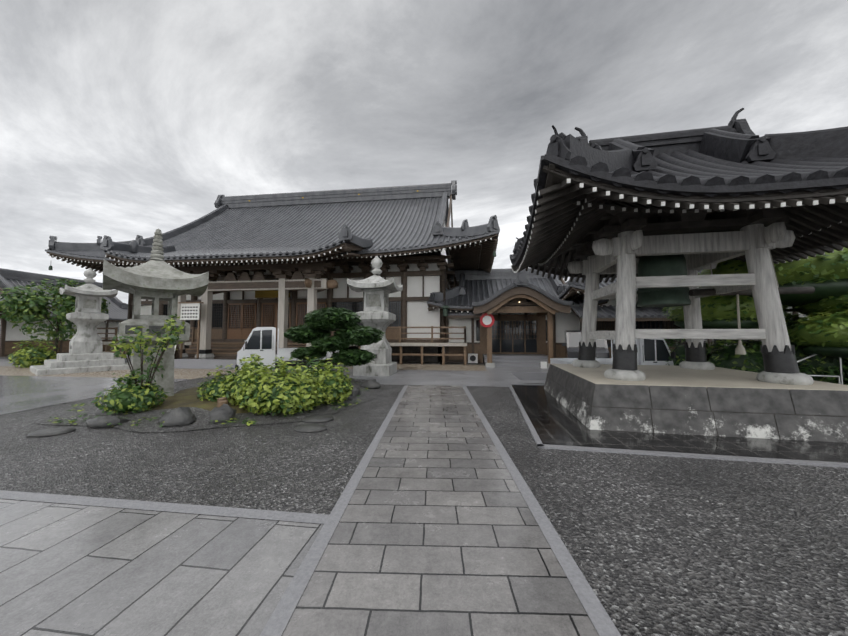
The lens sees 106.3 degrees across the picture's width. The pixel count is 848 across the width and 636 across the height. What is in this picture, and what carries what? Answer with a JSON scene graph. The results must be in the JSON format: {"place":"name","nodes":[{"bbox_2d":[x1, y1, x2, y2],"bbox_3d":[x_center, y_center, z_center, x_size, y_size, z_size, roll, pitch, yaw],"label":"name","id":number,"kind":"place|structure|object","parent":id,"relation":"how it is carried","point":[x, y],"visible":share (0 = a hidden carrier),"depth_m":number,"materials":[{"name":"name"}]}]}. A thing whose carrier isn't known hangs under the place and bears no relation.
{"place":"outdoors","nodes":[
{"label":"outdoors","id":0,"kind":"place"},
{"bbox_2d":[0,268,131,356],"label":"building","id":1,"kind":"structure","parent":0,"point":[117,313],"depth_m":25.09,"materials":[{"name":"paint"}]},
{"bbox_2d":[0,353,847,635],"bbox_3d":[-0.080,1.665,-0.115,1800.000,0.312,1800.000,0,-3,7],"label":"ground","id":2,"kind":"structure","parent":0,"point":[431,499],"depth_m":2.50,"materials":[{"name":"grey gravel"}]},
{"bbox_2d":[8,338,58,367],"bbox_3d":[-18.325,1.658,14.966,1.696,1.422,1.482,0,-3,7],"label":"bush","id":3,"kind":"object","parent":2,"relation":"on","point":[28,357],"visible":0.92,"depth_m":14.65,"materials":[{"name":"green plant"}]},
{"bbox_2d":[0,278,109,353],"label":"tree","id":4,"kind":"object","parent":2,"relation":"on","point":[30,306],"visible":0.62,"depth_m":16.12,"materials":[{"name":"green plant"}]},
{"bbox_2d":[30,268,130,375],"bbox_3d":[-14.645,0.023,13.843,2.816,4.453,2.816,-2,-4,35],"label":"lantern","id":5,"kind":"object","parent":2,"relation":"on","point":[87,317],"visible":1,"depth_m":13.48,"materials":[{"name":"stone"}]},
{"bbox_2d":[103,229,208,397],"bbox_3d":[-6.245,-0.099,7.377,1.732,4.020,1.732,3,-4,-45],"label":"stone lantern","id":6,"kind":"object","parent":2,"relation":"on","point":[155,278],"visible":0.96,"depth_m":7.06,"materials":[{"name":"stone"}]},
{"bbox_2d":[27,378,380,436],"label":"garden island","id":7,"kind":"structure","parent":2,"relation":"on","point":[184,408],"depth_m":5.66,"materials":[{"name":"soil"}]},
{"bbox_2d":[93,314,184,414],"bbox_3d":[-5.511,0.892,6.400,1.303,1.968,1.449,0,-3,7],"label":"branchy shrub","id":8,"kind":"object","parent":7,"relation":"on","point":[134,396],"visible":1,"depth_m":6.04,"materials":[{"name":"green plant"}]},
{"bbox_2d":[195,353,352,415],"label":"island shrubs","id":9,"kind":"object","parent":7,"relation":"on","point":[254,387],"visible":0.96,"depth_m":6.23,"materials":[{"name":"green plant"}]},
{"bbox_2d":[284,306,384,368],"bbox_3d":[-2.834,0.833,9.828,3.352,2.372,1.775,0,-3,7],"label":"island pine","id":10,"kind":"object","parent":7,"relation":"on","point":[319,327],"visible":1,"depth_m":9.47,"materials":[{"name":"green plant"}]},
{"bbox_2d":[174,302,245,357],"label":"sign boards","id":11,"kind":"object","parent":2,"relation":"on","point":[190,310],"visible":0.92,"depth_m":15.47,"materials":[{"name":"white wood"}]},
{"bbox_2d":[45,180,499,369],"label":"hall","id":12,"kind":"structure","parent":2,"relation":"on","point":[283,262],"depth_m":18.14,"materials":[{"name":"paint"}]},
{"bbox_2d":[235,327,338,372],"bbox_3d":[-5.088,1.280,12.098,3.481,1.840,1.820,1,-3,-25],"label":"white truck","id":13,"kind":"object","parent":2,"relation":"on","point":[261,341],"visible":0.38,"depth_m":11.12,"materials":[{"name":"painted metal"},{"name":"glass"},{"name":"rubber"}]},
{"bbox_2d":[347,256,402,375],"bbox_3d":[-1.867,-0.147,12.473,1.760,4.650,1.760,0,-3,7],"label":"lantern","id":14,"kind":"object","parent":2,"relation":"on","point":[376,288],"visible":0.98,"depth_m":11.99,"materials":[{"name":"stone"}]},
{"bbox_2d":[427,268,608,362],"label":"corridor wing","id":15,"kind":"structure","parent":2,"relation":"on","point":[478,285],"depth_m":17.50,"materials":[{"name":"grey tile"}]},
{"bbox_2d":[472,270,572,367],"bbox_3d":[4.613,0.150,16.041,4.400,4.430,3.761,0,-3,7],"label":"entrance porch","id":16,"kind":"object","parent":2,"relation":"on","point":[513,336],"visible":1,"depth_m":15.24,"materials":[{"name":"wood"}]},
{"bbox_2d":[562,330,612,357],"bbox_3d":[6.926,1.396,13.746,1.800,1.699,3.395,-1,-3,22],"label":"vehicle","id":17,"kind":"object","parent":2,"relation":"on","point":[572,340],"visible":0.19,"depth_m":12.58,"materials":[{"name":"black"}]},
{"bbox_2d":[550,339,675,364],"bbox_3d":[6.170,1.497,10.504,3.481,1.840,1.820,0,-3,1],"label":"silver kei truck","id":18,"kind":"object","parent":2,"relation":"on","point":[653,352],"visible":0.17,"depth_m":9.79,"materials":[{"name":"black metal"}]},
{"bbox_2d":[662,247,847,384],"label":"cloud tree","id":19,"kind":"object","parent":2,"relation":"on","point":[822,330],"visible":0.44,"depth_m":7.44,"materials":[{"name":"green plant"}]},
{"bbox_2d":[664,308,847,384],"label":"shrubs","id":20,"kind":"object","parent":2,"relation":"on","point":[725,356],"visible":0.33,"depth_m":8.33,"materials":[{"name":"green plant"}]},
{"bbox_2d":[797,354,842,383],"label":"railing","id":21,"kind":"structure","parent":2,"relation":"on","point":[840,379],"depth_m":7.33,"materials":[{"name":"silver metal"}]},
{"bbox_2d":[0,0,847,303],"label":"sky","id":22,"kind":"structure","parent":0,"point":[121,120],"materials":[{"name":"grey"}]},
{"bbox_2d":[508,108,847,467],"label":"bell tower","id":23,"kind":"structure","parent":0,"point":[662,219],"depth_m":5.36,"materials":[{"name":"tile"}]},
{"bbox_2d":[557,270,807,357],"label":"building","id":24,"kind":"structure","parent":0,"point":[651,318],"depth_m":15.36,"materials":[{"name":"paint"}]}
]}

